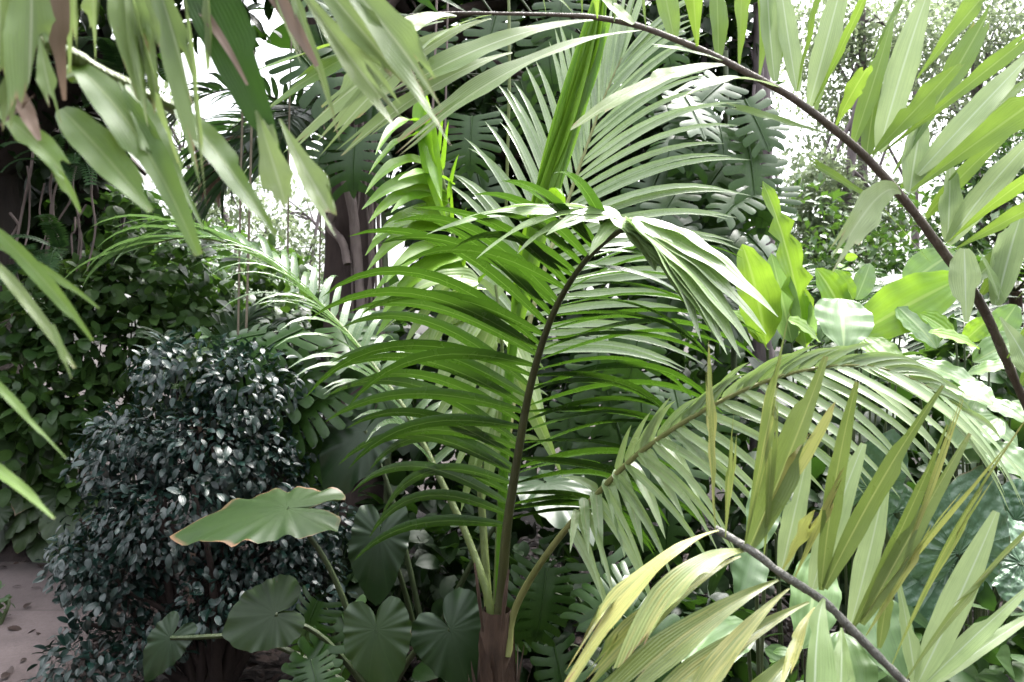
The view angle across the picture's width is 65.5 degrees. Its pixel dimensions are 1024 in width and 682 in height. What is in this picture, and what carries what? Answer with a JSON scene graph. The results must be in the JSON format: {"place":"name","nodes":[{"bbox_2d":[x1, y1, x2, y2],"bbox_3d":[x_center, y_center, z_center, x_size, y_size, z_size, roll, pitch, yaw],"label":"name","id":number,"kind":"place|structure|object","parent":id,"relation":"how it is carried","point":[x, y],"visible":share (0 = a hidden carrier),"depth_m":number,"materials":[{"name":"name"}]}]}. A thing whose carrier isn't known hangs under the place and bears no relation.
{"place":"outdoors","nodes":[
{"label":"outdoors","id":0,"kind":"place"},
{"bbox_2d":[0,562,102,681],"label":"path","id":1,"kind":"structure","parent":0,"point":[41,612],"depth_m":4.16,"materials":[{"name":"concrete"}]},
{"bbox_2d":[135,303,312,607],"bbox_3d":[-1.686,0.654,4.709,1.083,1.796,0.822,0,0,0],"label":"background palm","id":2,"kind":"object","parent":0,"point":[232,321],"visible":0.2,"depth_m":4.82,"materials":[{"name":"green plant"}]},
{"bbox_2d":[152,284,321,478],"bbox_3d":[-2.579,0.457,7.988,2.326,2.190,1.953,0,0,0],"label":"background palm","id":3,"kind":"object","parent":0,"point":[292,289],"visible":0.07,"depth_m":8.27,"materials":[{"name":"green plant"}]},
{"bbox_2d":[33,345,1014,681],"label":"ground","id":4,"kind":"structure","parent":0,"point":[271,667],"depth_m":4.72,"materials":[{"name":"brown soil"}]},
{"bbox_2d":[0,580,14,624],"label":"leafy shrub","id":5,"kind":"object","parent":4,"relation":"on","point":[6,600],"visible":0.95,"depth_m":4.14,"materials":[{"name":"green plant"}]},
{"bbox_2d":[0,506,37,553],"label":"elephant ear","id":6,"kind":"object","parent":4,"relation":"on","point":[16,529],"visible":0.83,"depth_m":5.29},
{"bbox_2d":[0,431,55,485],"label":"elephant ear","id":7,"kind":"object","parent":4,"relation":"on","point":[32,458],"visible":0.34,"depth_m":5.25},
{"bbox_2d":[2,473,60,520],"bbox_3d":[-3.261,1.194,5.437,0.438,0.721,0.338,0,0,38],"label":"elephant ear","id":8,"kind":"object","parent":4,"relation":"on","point":[18,505],"visible":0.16,"depth_m":5.28},
{"bbox_2d":[26,532,48,562],"bbox_3d":[-3.300,1.449,5.441,0.518,0.400,0.234,0,0,30],"label":"elephant ear","id":9,"kind":"object","parent":4,"relation":"on","point":[35,546],"visible":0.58,"depth_m":5.35},
{"bbox_2d":[0,367,118,520],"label":"leafy shrub","id":10,"kind":"object","parent":4,"relation":"on","point":[26,445],"visible":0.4,"depth_m":5.21,"materials":[{"name":"green plant"}]},
{"bbox_2d":[24,476,95,546],"bbox_3d":[-3.024,1.237,5.332,0.552,0.634,0.333,0,0,33],"label":"elephant ear","id":11,"kind":"object","parent":4,"relation":"on","point":[45,525],"visible":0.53,"depth_m":5.23},
{"bbox_2d":[0,248,129,488],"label":"leafy shrub","id":12,"kind":"object","parent":4,"relation":"on","point":[23,345],"visible":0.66,"depth_m":5.13,"materials":[{"name":"green plant"}]},
{"bbox_2d":[42,522,93,562],"bbox_3d":[-3.037,1.402,5.442,0.354,0.356,0.355,0,0,29],"label":"elephant ear","id":13,"kind":"object","parent":4,"relation":"on","point":[54,551],"visible":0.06,"depth_m":5.34},
{"bbox_2d":[0,0,281,561],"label":"banyan tree","id":14,"kind":"object","parent":4,"relation":"on","point":[29,190],"visible":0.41,"depth_m":5.68,"materials":[{"name":"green plant"}]},
{"bbox_2d":[0,243,46,285],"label":"fern","id":15,"kind":"object","parent":14,"relation":"attached to","point":[30,248],"visible":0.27,"depth_m":4.71,"materials":[{"name":"green plant"}]},
{"bbox_2d":[0,133,70,179],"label":"fern","id":16,"kind":"object","parent":14,"relation":"attached to","point":[60,138],"visible":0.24,"depth_m":4.87,"materials":[{"name":"green plant"}]},
{"bbox_2d":[9,214,68,271],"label":"fern","id":17,"kind":"object","parent":14,"relation":"attached to","point":[50,230],"visible":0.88,"depth_m":4.85,"materials":[{"name":"green plant"}]},
{"bbox_2d":[14,150,97,189],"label":"fern","id":18,"kind":"object","parent":14,"relation":"attached to","point":[75,160],"visible":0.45,"depth_m":4.84,"materials":[{"name":"green plant"}]},
{"bbox_2d":[53,36,123,72],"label":"fern","id":19,"kind":"object","parent":14,"relation":"attached to","point":[108,47],"visible":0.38,"depth_m":4.86,"materials":[{"name":"green plant"}]},
{"bbox_2d":[33,49,166,109],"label":"fern","id":20,"kind":"object","parent":14,"relation":"attached to","point":[116,70],"visible":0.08,"depth_m":4.84,"materials":[{"name":"green plant"}]},
{"bbox_2d":[79,79,165,110],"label":"fern","id":21,"kind":"object","parent":14,"relation":"attached to","point":[83,106],"visible":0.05,"depth_m":5.02,"materials":[{"name":"green plant"}]},
{"bbox_2d":[237,112,243,334],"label":"hanging vine","id":22,"kind":"object","parent":14,"relation":"hanging from","point":[239,254],"visible":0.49,"depth_m":4.61,"materials":[{"name":"plant"}]},
{"bbox_2d":[245,50,254,331],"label":"hanging vine","id":23,"kind":"object","parent":14,"relation":"hanging from","point":[249,219],"visible":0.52,"depth_m":4.59,"materials":[{"name":"plant"}]},
{"bbox_2d":[287,39,291,272],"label":"hanging vine","id":24,"kind":"object","parent":14,"relation":"hanging from","point":[288,161],"visible":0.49,"depth_m":4.70,"materials":[{"name":"plant"}]},
{"bbox_2d":[432,0,437,108],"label":"hanging vine","id":25,"kind":"object","parent":14,"relation":"hanging from","point":[436,4],"visible":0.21,"depth_m":4.10,"materials":[{"name":"plant"}]},
{"bbox_2d":[444,3,448,132],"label":"hanging vine","id":26,"kind":"object","parent":14,"relation":"hanging from","point":[446,48],"visible":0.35,"depth_m":4.11,"materials":[{"name":"plant"}]},
{"bbox_2d":[505,0,510,206],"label":"hanging vine","id":27,"kind":"object","parent":14,"relation":"hanging from","point":[509,94],"visible":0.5,"depth_m":3.58,"materials":[{"name":"plant"}]},
{"bbox_2d":[60,184,232,525],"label":"leafy shrub","id":28,"kind":"object","parent":4,"relation":"on","point":[148,303],"visible":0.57,"depth_m":5.33,"materials":[{"name":"green plant"}]},
{"bbox_2d":[26,325,357,681],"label":"glossy shrub","id":29,"kind":"object","parent":4,"relation":"on","point":[135,547],"visible":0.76,"depth_m":3.25,"materials":[{"name":"green plant"}]},
{"bbox_2d":[161,327,238,406],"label":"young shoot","id":30,"kind":"object","parent":29,"relation":"on","point":[205,331],"visible":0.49,"depth_m":3.36,"materials":[{"name":"green plant"}]},
{"bbox_2d":[111,239,316,507],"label":"leafy shrub","id":31,"kind":"object","parent":4,"relation":"on","point":[233,259],"visible":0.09,"depth_m":6.07,"materials":[{"name":"green plant"}]},
{"bbox_2d":[130,218,317,499],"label":"leafy shrub","id":32,"kind":"object","parent":4,"relation":"on","point":[260,281],"visible":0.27,"depth_m":6.96,"materials":[{"name":"green plant"}]},
{"bbox_2d":[0,0,449,518],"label":"fan leaflet palm","id":33,"kind":"object","parent":4,"relation":"on","point":[362,36],"visible":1,"depth_m":0.52,"materials":[{"name":"green plant"}]},
{"bbox_2d":[130,81,324,308],"bbox_3d":[-4.598,-1.197,12.429,3.237,5.620,2.532,0,0,0],"label":"distant tree","id":34,"kind":"object","parent":4,"relation":"on","point":[227,218],"visible":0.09,"depth_m":12.56,"materials":[{"name":"green plant"}]},
{"bbox_2d":[136,208,322,423],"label":"leafy shrub","id":35,"kind":"object","parent":4,"relation":"on","point":[231,227],"visible":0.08,"depth_m":8.96,"materials":[{"name":"green plant"}]},
{"bbox_2d":[207,291,320,485],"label":"leafy shrub","id":36,"kind":"object","parent":4,"relation":"on","point":[303,313],"visible":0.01,"depth_m":6.98,"materials":[{"name":"green plant"}]},
{"bbox_2d":[141,72,414,250],"bbox_3d":[-1.720,-0.185,5.899,2.500,3.473,1.884,0,0,41],"label":"background palm","id":37,"kind":"object","parent":4,"relation":"on","point":[301,120],"visible":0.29,"depth_m":5.50,"materials":[{"name":"green plant"}]},
{"bbox_2d":[198,135,240,204],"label":"dead palm leaf","id":38,"kind":"object","parent":37,"relation":"hanging from","point":[211,185],"visible":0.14,"depth_m":5.89,"materials":[{"name":"brown plant"}]},
{"bbox_2d":[243,134,325,310],"bbox_3d":[-3.514,-1.083,13.575,2.382,5.381,2.408,0,0,0],"label":"distant tree","id":39,"kind":"object","parent":4,"relation":"on","point":[307,200],"visible":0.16,"depth_m":13.75,"materials":[{"name":"green plant"}]},
{"bbox_2d":[200,309,412,597],"bbox_3d":[-0.954,0.664,3.610,0.935,1.674,0.608,0,0,-18],"label":"split leaf vine","id":40,"kind":"object","parent":4,"relation":"on","point":[329,406],"visible":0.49,"depth_m":3.48,"materials":[{"name":"green plant"}]},
{"bbox_2d":[143,486,482,681],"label":"elephant ear","id":41,"kind":"object","parent":4,"relation":"on","point":[377,647],"visible":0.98,"depth_m":2.74},
{"bbox_2d":[278,585,365,681],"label":"split leaf vine","id":42,"kind":"object","parent":4,"relation":"on","point":[318,651],"visible":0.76,"depth_m":2.86,"materials":[{"name":"green plant"}]},
{"bbox_2d":[233,307,441,593],"bbox_3d":[-1.236,0.699,5.312,1.189,1.856,1.694,0,0,-44],"label":"leafy shrub","id":43,"kind":"object","parent":4,"relation":"on","point":[317,324],"visible":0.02,"depth_m":5.18,"materials":[{"name":"green plant"}]},
{"bbox_2d":[304,501,511,681],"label":"leafy shrub","id":44,"kind":"object","parent":4,"relation":"on","point":[431,555],"visible":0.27,"depth_m":3.56,"materials":[{"name":"green plant"}]},
{"bbox_2d":[319,393,594,681],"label":"elephant ear","id":45,"kind":"object","parent":4,"relation":"on","point":[376,570],"visible":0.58,"depth_m":3.18},
{"bbox_2d":[346,231,600,594],"bbox_3d":[-0.214,0.338,5.034,1.558,2.440,1.640,0,0,0],"label":"leafy shrub","id":46,"kind":"object","parent":4,"relation":"on","point":[520,527],"visible":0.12,"depth_m":4.84,"materials":[{"name":"green plant"}]},
{"bbox_2d":[266,0,725,592],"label":"fig tree","id":47,"kind":"object","parent":4,"relation":"on","point":[346,250],"visible":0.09,"depth_m":5.37,"materials":[{"name":"green plant"}]},
{"bbox_2d":[318,107,325,289],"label":"hanging vine","id":48,"kind":"object","parent":47,"relation":"hanging from","point":[320,237],"visible":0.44,"depth_m":4.74,"materials":[{"name":"plant"}]},
{"bbox_2d":[265,0,690,510],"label":"split leaf vine","id":49,"kind":"object","parent":47,"relation":"attached to","point":[352,163],"visible":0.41,"depth_m":4.27,"materials":[{"name":"green plant"}]},
{"bbox_2d":[0,519,1002,681],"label":"leaf litter","id":50,"kind":"object","parent":4,"relation":"on","point":[787,625],"visible":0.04,"depth_m":3.97,"materials":[{"name":"brown plant"}]},
{"bbox_2d":[314,270,694,496],"bbox_3d":[-0.104,0.406,7.356,3.655,2.303,1.748,0,0,0],"label":"leafy shrub","id":51,"kind":"object","parent":4,"relation":"on","point":[393,280],"visible":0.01,"depth_m":7.22,"materials":[{"name":"green plant"}]},
{"bbox_2d":[59,0,1023,681],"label":"feather palm","id":52,"kind":"object","parent":4,"relation":"on","point":[505,254],"visible":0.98,"depth_m":2.49,"materials":[{"name":"green plant"}]},
{"bbox_2d":[506,547,683,681],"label":"split leaf vine","id":53,"kind":"object","parent":4,"relation":"on","point":[538,607],"visible":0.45,"depth_m":2.89,"materials":[{"name":"green plant"}]},
{"bbox_2d":[479,541,785,681],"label":"leafy shrub","id":54,"kind":"object","parent":4,"relation":"on","point":[738,670],"visible":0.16,"depth_m":3.21,"materials":[{"name":"green plant"}]},
{"bbox_2d":[259,0,1023,409],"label":"clumping palm","id":55,"kind":"object","parent":4,"relation":"on","point":[985,122],"visible":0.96,"depth_m":1.06,"materials":[{"name":"green plant"}]},
{"bbox_2d":[546,317,740,569],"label":"split leaf vine","id":56,"kind":"object","parent":4,"relation":"on","point":[613,432],"visible":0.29,"depth_m":3.54,"materials":[{"name":"green plant"}]},
{"bbox_2d":[525,232,793,626],"bbox_3d":[0.853,0.499,4.976,1.722,2.571,1.820,0,0,0],"label":"leafy shrub","id":57,"kind":"object","parent":4,"relation":"on","point":[698,376],"visible":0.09,"depth_m":4.95,"materials":[{"name":"green plant"}]},
{"bbox_2d":[608,0,783,490],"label":"slim tree","id":58,"kind":"object","parent":4,"relation":"on","point":[750,56],"visible":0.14,"depth_m":5.00,"materials":[{"name":"green plant"}]},
{"bbox_2d":[617,50,801,527],"bbox_3d":[1.085,-0.069,4.210,1.020,3.142,0.716,0,0,-26],"label":"split leaf vine","id":59,"kind":"object","parent":4,"relation":"on","point":[747,176],"visible":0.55,"depth_m":4.05,"materials":[{"name":"green plant"}]},
{"bbox_2d":[733,181,816,681],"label":"birds nest fern","id":60,"kind":"object","parent":4,"relation":"on","point":[780,282],"visible":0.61,"depth_m":3.18,"materials":[{"name":"green plant"}]},
{"bbox_2d":[564,307,1023,681],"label":"yellowing palm","id":61,"kind":"object","parent":4,"relation":"on","point":[835,534],"visible":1,"depth_m":0.91,"materials":[{"name":"green plant"}]},
{"bbox_2d":[681,488,913,681],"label":"young heliconia","id":62,"kind":"object","parent":4,"relation":"on","point":[748,570],"visible":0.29,"depth_m":1.42,"materials":[{"name":"green plant"}]},
{"bbox_2d":[646,312,1008,511],"bbox_3d":[2.750,0.567,7.022,3.547,1.984,1.518,0,0,6],"label":"leafy shrub","id":63,"kind":"object","parent":4,"relation":"on","point":[786,349],"visible":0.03,"depth_m":6.87,"materials":[{"name":"green plant"}]},
{"bbox_2d":[652,357,1023,661],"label":"leafy shrub","id":64,"kind":"object","parent":4,"relation":"on","point":[819,470],"visible":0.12,"depth_m":3.83,"materials":[{"name":"green plant"}]},
{"bbox_2d":[774,98,921,280],"bbox_3d":[4.929,-0.950,11.647,2.560,5.111,1.429,0,0,-20],"label":"distant tree","id":65,"kind":"object","parent":4,"relation":"on","point":[850,173],"visible":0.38,"depth_m":11.37,"materials":[{"name":"green plant"}]},
{"bbox_2d":[788,247,955,633],"bbox_3d":[1.389,0.557,2.973,0.678,1.848,0.378,0,0,-30],"label":"banana like plant","id":66,"kind":"object","parent":4,"relation":"on","point":[881,316],"visible":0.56,"depth_m":2.95,"materials":[{"name":"green plant"}]},
{"bbox_2d":[833,235,857,275],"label":"climbing shoot","id":67,"kind":"object","parent":66,"relation":"attached to","point":[850,257],"visible":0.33,"depth_m":3.08,"materials":[{"name":"green plant"}]},
{"bbox_2d":[776,0,971,263],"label":"distant tree","id":68,"kind":"object","parent":4,"relation":"on","point":[861,49],"visible":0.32,"depth_m":12.90,"materials":[{"name":"green plant"}]},
{"bbox_2d":[739,233,1023,370],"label":"leafy shrub","id":69,"kind":"object","parent":4,"relation":"on","point":[846,262],"visible":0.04,"depth_m":8.90,"materials":[{"name":"green plant"}]},
{"bbox_2d":[764,581,1023,681],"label":"leafy shrub","id":70,"kind":"object","parent":4,"relation":"on","point":[1006,656],"visible":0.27,"depth_m":1.79,"materials":[{"name":"green plant"}]},
{"bbox_2d":[772,0,1023,345],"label":"distant tree","id":71,"kind":"object","parent":4,"relation":"on","point":[916,235],"visible":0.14,"depth_m":17.99,"materials":[{"name":"green plant"}]},
{"bbox_2d":[775,172,1023,345],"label":"leafy shrub","id":72,"kind":"object","parent":4,"relation":"on","point":[872,238],"visible":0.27,"depth_m":9.32,"materials":[{"name":"green plant"}]},
{"bbox_2d":[793,306,1023,608],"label":"leafy shrub","id":73,"kind":"object","parent":4,"relation":"on","point":[1001,387],"visible":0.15,"depth_m":4.51,"materials":[{"name":"green plant"}]},
{"bbox_2d":[853,429,1023,665],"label":"elephant ear","id":74,"kind":"object","parent":4,"relation":"on","point":[1005,577],"visible":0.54,"depth_m":1.87},
{"bbox_2d":[892,0,1023,364],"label":"distant tree","id":75,"kind":"object","parent":4,"relation":"on","point":[1004,35],"visible":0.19,"depth_m":13.76,"materials":[{"name":"green plant"}]},
{"bbox_2d":[917,304,1023,630],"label":"ginger plant","id":76,"kind":"object","parent":4,"relation":"on","point":[979,397],"visible":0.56,"depth_m":2.56,"materials":[{"name":"green plant"}]},
{"bbox_2d":[920,129,1023,441],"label":"distant tree","id":77,"kind":"object","parent":4,"relation":"on","point":[994,158],"visible":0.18,"depth_m":9.88,"materials":[{"name":"green plant"}]},
{"bbox_2d":[26,0,1023,344],"label":"sky","id":78,"kind":"structure","parent":0,"point":[266,51],"materials":[{"name":"white"}]},
{"bbox_2d":[796,262,888,382],"bbox_3d":[2.900,0.365,7.964,2.003,2.372,1.852,0,0,0],"label":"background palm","id":79,"kind":"object","parent":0,"point":[816,295],"visible":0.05,"depth_m":7.70,"materials":[{"name":"green plant"}]},
{"bbox_2d":[793,272,1023,433],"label":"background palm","id":80,"kind":"object","parent":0,"point":[877,281],"visible":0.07,"depth_m":7.30,"materials":[{"name":"green plant"}]},
{"bbox_2d":[832,278,1023,383],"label":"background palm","id":81,"kind":"object","parent":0,"point":[955,306],"visible":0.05,"depth_m":5.77,"materials":[{"name":"green plant"}]},
{"bbox_2d":[896,241,1023,326],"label":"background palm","id":82,"kind":"object","parent":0,"point":[1017,300],"visible":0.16,"depth_m":6.36,"materials":[{"name":"green plant"}]}
]}

